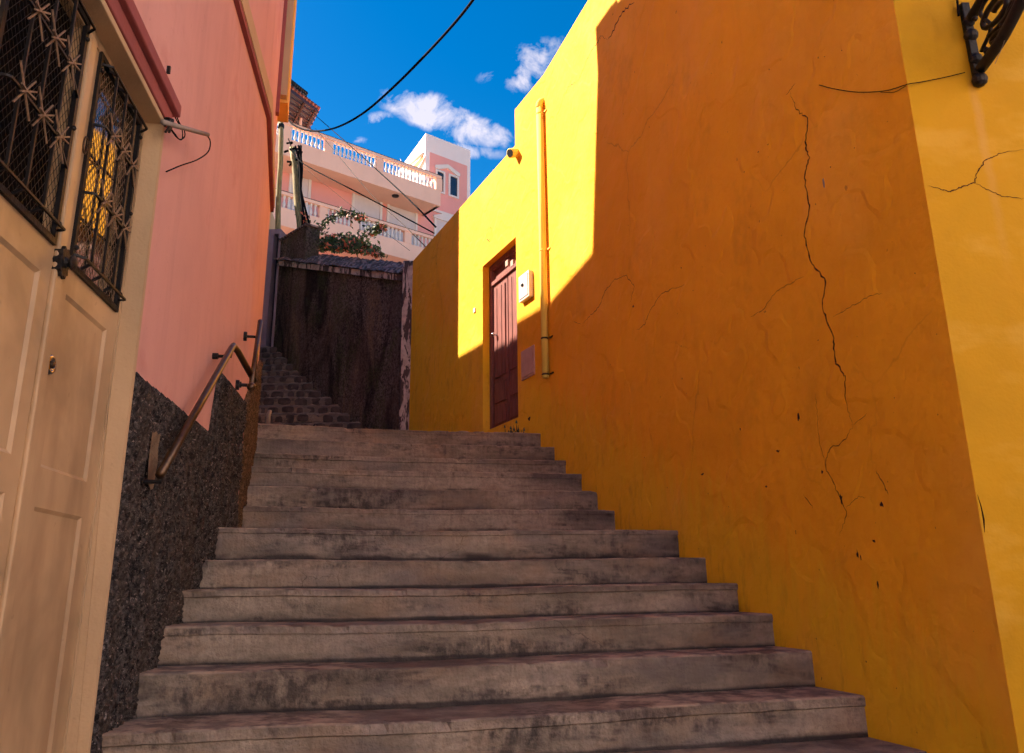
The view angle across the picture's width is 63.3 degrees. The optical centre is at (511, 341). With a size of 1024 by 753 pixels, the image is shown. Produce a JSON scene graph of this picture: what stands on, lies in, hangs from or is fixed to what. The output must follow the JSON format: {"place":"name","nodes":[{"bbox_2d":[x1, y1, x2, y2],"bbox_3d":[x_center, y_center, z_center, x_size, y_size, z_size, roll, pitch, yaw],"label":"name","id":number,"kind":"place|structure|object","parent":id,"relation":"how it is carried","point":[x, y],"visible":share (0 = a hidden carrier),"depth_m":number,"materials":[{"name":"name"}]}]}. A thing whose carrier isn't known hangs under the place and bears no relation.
{"place":"outdoors","nodes":[
{"label":"outdoors","id":0,"kind":"place"},
{"bbox_2d":[0,0,296,752],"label":"pink house","id":1,"kind":"structure","parent":0,"point":[132,277],"depth_m":3.17,"materials":[{"name":"paint"}]},
{"bbox_2d":[0,0,95,597],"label":"door leaf","id":2,"kind":"structure","parent":1,"relation":"in","point":[43,43],"depth_m":2.49,"materials":[{"name":"beige paint"}]},
{"bbox_2d":[0,34,147,752],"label":"door leaf","id":3,"kind":"structure","parent":1,"relation":"in","point":[43,581],"depth_m":2.84,"materials":[{"name":"beige paint"}]},
{"bbox_2d":[166,66,170,73],"bbox_3d":[-1.514,-1.197,3.661,0.015,0.035,0.012,1,-17,-7],"label":"wall hook","id":4,"kind":"object","parent":1,"relation":"attached to","point":[168,70],"depth_m":3.66,"materials":[{"name":"black metal"}]},
{"bbox_2d":[160,117,210,171],"bbox_3d":[-1.472,-0.970,3.466,0.075,0.390,1.201,0,-16,-3],"label":"electric conduit","id":5,"kind":"object","parent":1,"relation":"attached to","point":[169,123],"visible":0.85,"depth_m":3.67,"materials":[{"name":"black metal"}]},
{"bbox_2d":[140,343,256,485],"bbox_3d":[-1.556,0.323,4.147,0.200,0.945,1.409,0,-16,-4],"label":"handrail","id":6,"kind":"object","parent":1,"relation":"attached to","point":[166,463],"visible":0.81,"depth_m":3.94,"materials":[{"name":"brown metal"}]},
{"bbox_2d":[235,319,262,390],"bbox_3d":[-1.597,0.069,5.051,0.115,0.571,0.484,4,-17,-15],"label":"handrail","id":7,"kind":"object","parent":1,"relation":"attached to","point":[250,385],"visible":1,"depth_m":5.00,"materials":[{"name":"brown metal"}]},
{"bbox_2d":[276,0,587,195],"label":"sky","id":8,"kind":"structure","parent":0,"point":[466,93],"materials":[{"name":"blue"}]},
{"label":"path","id":9,"kind":"structure","parent":0,"visible":0},
{"bbox_2d":[258,346,360,428],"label":"cobbled staircase","id":10,"kind":"structure","parent":9,"relation":"on","point":[288,396],"depth_m":14.03,"materials":[{"name":"stone"}]},
{"bbox_2d":[260,229,285,346],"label":"end wall","id":11,"kind":"structure","parent":10,"relation":"on","point":[270,292],"depth_m":16.41,"materials":[{"name":"grey paint"}]},
{"bbox_2d":[270,238,278,346],"bbox_3d":[-4.690,-0.496,16.443,0.106,3.335,0.040,-2,-16,5],"label":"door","id":12,"kind":"structure","parent":11,"relation":"in","point":[278,238],"depth_m":16.56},
{"bbox_2d":[275,122,283,228],"bbox_3d":[-4.920,-2.179,17.411,0.346,5.718,0.149,4,-17,-17],"label":"utility pole","id":13,"kind":"object","parent":10,"relation":"on","point":[280,125],"visible":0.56,"depth_m":17.74,"materials":[{"name":"grey metal"}]},
{"bbox_2d":[288,0,473,131],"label":"overhead cable","id":14,"kind":"object","parent":13,"relation":"attached to","point":[421,58],"visible":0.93,"depth_m":12.68,"materials":[{"name":"black rubber"}]},
{"bbox_2d":[273,223,402,429],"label":"retaining wall","id":15,"kind":"structure","parent":9,"relation":"on","point":[337,331],"depth_m":14.20,"materials":[{"name":"stone"}]},
{"bbox_2d":[284,141,309,227],"bbox_3d":[-4.318,-2.498,16.891,1.118,3.820,0.278,-14,-21,37],"label":"utility pole","id":16,"kind":"object","parent":15,"relation":"on","point":[298,197],"visible":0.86,"depth_m":17.21,"materials":[{"name":"wood"}]},
{"bbox_2d":[303,166,409,250],"bbox_3d":[-3.422,-3.010,17.525,0.334,5.283,7.746,8,-19,-28],"label":"overhead cable","id":17,"kind":"object","parent":16,"relation":"attached to","point":[357,210],"visible":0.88,"depth_m":17.55,"materials":[{"name":"black rubber"}]},
{"bbox_2d":[288,138,434,233],"bbox_3d":[-2.900,-2.950,15.031,0.226,4.270,5.832,12,-21,-37],"label":"overhead cable","id":18,"kind":"object","parent":16,"relation":"attached to","point":[360,193],"visible":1,"depth_m":14.77,"materials":[{"name":"black rubber"}]},
{"bbox_2d":[300,206,387,258],"bbox_3d":[-3.400,-2.116,16.158,0.803,2.358,4.104,13,-21,-39],"label":"bougainvillea","id":19,"kind":"object","parent":15,"relation":"on","point":[349,244],"visible":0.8,"depth_m":15.52,"materials":[{"name":"green plant"}]},
{"bbox_2d":[399,261,412,429],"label":"lime pier","id":20,"kind":"structure","parent":9,"relation":"on","point":[404,396],"depth_m":12.58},
{"bbox_2d":[510,420,521,432],"bbox_3d":[0.038,0.941,8.584,0.124,0.240,0.173,-1,-16,0],"label":"weed","id":21,"kind":"object","parent":9,"relation":"on","point":[516,428],"visible":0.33,"depth_m":8.57,"materials":[{"name":"green plant"}]},
{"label":"hillside","id":22,"kind":"structure","parent":0,"visible":0},
{"bbox_2d":[269,212,274,228],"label":"neighbour house","id":23,"kind":"structure","parent":22,"relation":"on","point":[272,223],"depth_m":19.06,"materials":[{"name":"paint"}]},
{"bbox_2d":[272,121,469,262],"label":"apartment house","id":24,"kind":"structure","parent":22,"relation":"on","point":[431,180],"depth_m":35.95,"materials":[{"name":"pink paint"}]},
{"bbox_2d":[288,173,311,214],"bbox_3d":[-8.823,-5.740,34.413,1.088,3.202,0.100,13,-21,-38],"label":"window","id":25,"kind":"structure","parent":24,"relation":"in","point":[306,184],"depth_m":34.73,"materials":[{"name":"white paint"}]},
{"bbox_2d":[288,79,319,141],"bbox_3d":[-9.032,-9.422,33.746,0.793,3.245,5.831,-3,-16,6],"label":"roof","id":26,"kind":"object","parent":24,"relation":"on","point":[304,109],"visible":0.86,"depth_m":34.78,"materials":[{"name":"tile"}]},
{"bbox_2d":[351,193,382,234],"bbox_3d":[-6.365,-5.193,36.373,1.630,3.202,0.100,13,-21,-38],"label":"window","id":27,"kind":"structure","parent":24,"relation":"in","point":[362,204],"depth_m":36.59,"materials":[{"name":"white paint"}]},
{"bbox_2d":[386,204,417,245],"bbox_3d":[-4.963,-4.881,37.491,1.739,3.202,0.100,13,-21,-38],"label":"window","id":28,"kind":"structure","parent":24,"relation":"in","point":[412,216],"depth_m":37.69,"materials":[{"name":"white paint"}]},
{"bbox_2d":[435,169,444,194],"bbox_3d":[-3.426,-7.635,39.676,0.547,1.180,0.060,13,-21,-38],"label":"window","id":29,"kind":"structure","parent":24,"relation":"in","point":[437,171],"depth_m":39.76,"materials":[{"name":"white paint"}]},
{"bbox_2d":[433,214,451,235],"bbox_3d":[-3.068,-4.460,39.002,1.567,3.202,0.100,13,-21,-38],"label":"window","id":30,"kind":"structure","parent":24,"relation":"in","point":[440,220],"depth_m":39.08,"materials":[{"name":"white paint"}]},
{"bbox_2d":[448,173,458,198],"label":"window","id":31,"kind":"structure","parent":24,"relation":"in","point":[453,181],"depth_m":40.16,"materials":[{"name":"white paint"}]},
{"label":"ground","id":32,"kind":"structure","parent":0,"visible":0},
{"bbox_2d":[102,424,926,752],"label":"stone staircase","id":33,"kind":"structure","parent":32,"relation":"on","point":[422,592],"depth_m":4.16,"materials":[{"name":"concrete"}]},
{"bbox_2d":[265,410,271,423],"bbox_3d":[-2.258,0.710,7.703,0.048,0.155,0.048,-1,-16,0],"label":"drain stub","id":34,"kind":"object","parent":33,"relation":"on","point":[268,416],"visible":0.79,"depth_m":7.69,"materials":[{"name":"plastic"}]},
{"bbox_2d":[409,0,1023,752],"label":"corner house","id":35,"kind":"structure","parent":32,"relation":"on","point":[783,384],"depth_m":4.52,"materials":[{"name":"yellow paint"}]},
{"bbox_2d":[318,132,425,246],"bbox_3d":[-4.350,-4.888,22.855,0.382,12.400,18.240,5,-17,-20],"label":"overhead cable","id":36,"kind":"object","parent":35,"relation":"attached to","point":[374,197],"visible":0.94,"depth_m":20.11,"materials":[{"name":"black rubber"}]},
{"bbox_2d":[316,116,436,227],"bbox_3d":[-4.202,-5.283,22.692,0.528,12.814,18.849,5,-17,-19],"label":"overhead cable","id":37,"kind":"object","parent":35,"relation":"attached to","point":[430,221],"visible":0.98,"depth_m":18.59,"materials":[{"name":"black rubber"}]},
{"bbox_2d":[489,244,517,428],"bbox_3d":[-0.051,-0.051,9.476,0.140,2.054,0.981,7,-18,-23],"label":"door","id":38,"kind":"structure","parent":35,"relation":"in","point":[502,274],"depth_m":9.58,"materials":[{"name":"brown wood"}]},
{"bbox_2d":[507,148,518,157],"bbox_3d":[0.032,-2.159,9.512,0.189,0.156,0.107,13,-21,-39],"label":"wall spotlight","id":39,"kind":"object","parent":35,"relation":"attached to","point":[512,152],"depth_m":9.46,"materials":[{"name":"yellow paint"}]},
{"bbox_2d":[519,270,532,302],"bbox_3d":[0.138,-0.583,8.835,0.077,0.295,0.258,7,-18,-23],"label":"meter box","id":40,"kind":"object","parent":35,"relation":"attached to","point":[525,286],"visible":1,"depth_m":8.77,"materials":[{"name":"white plastic"}]},
{"bbox_2d":[519,272,527,299],"bbox_3d":[0.119,-0.585,8.827,0.008,0.245,0.218,7,-18,-23],"label":"door panel","id":41,"kind":"structure","parent":40,"relation":"in","point":[523,291],"depth_m":8.81,"materials":[{"name":"white plastic"}]},
{"bbox_2d":[521,345,534,380],"bbox_3d":[0.163,0.224,8.629,0.025,0.319,0.320,7,-18,-23],"label":"wall cupboard","id":42,"kind":"object","parent":35,"relation":"attached to","point":[527,362],"depth_m":8.59,"materials":[{"name":"pink paint"}]},
{"bbox_2d":[521,347,532,377],"bbox_3d":[0.155,0.223,8.625,0.008,0.269,0.280,7,-18,-23],"label":"door panel","id":43,"kind":"structure","parent":42,"relation":"in","point":[527,356],"depth_m":8.61,"materials":[{"name":"pink paint"}]},
{"bbox_2d":[536,98,553,378],"bbox_3d":[0.346,-1.148,8.567,0.143,3.136,0.167,-5,-17,15],"label":"downpipe","id":44,"kind":"object","parent":35,"relation":"attached to","point":[542,253],"visible":0.93,"depth_m":8.49,"materials":[{"name":"yellow metal"}]},
{"bbox_2d":[819,72,964,92],"bbox_3d":[1.785,-1.294,4.062,0.213,0.363,0.706,12,-21,-38],"label":"loose wire","id":45,"kind":"object","parent":35,"relation":"attached to","point":[893,88],"visible":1,"depth_m":3.90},
{"bbox_2d":[956,0,959,16],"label":"lamp cable","id":46,"kind":"object","parent":35,"relation":"attached to","point":[958,11],"visible":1,"depth_m":3.93,"materials":[{"name":"black rubber"}]},
{"bbox_2d":[959,0,1023,87],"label":"lamp bracket","id":47,"kind":"object","parent":35,"relation":"attached to","point":[1004,22],"visible":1,"depth_m":3.76,"materials":[{"name":"black metal"}]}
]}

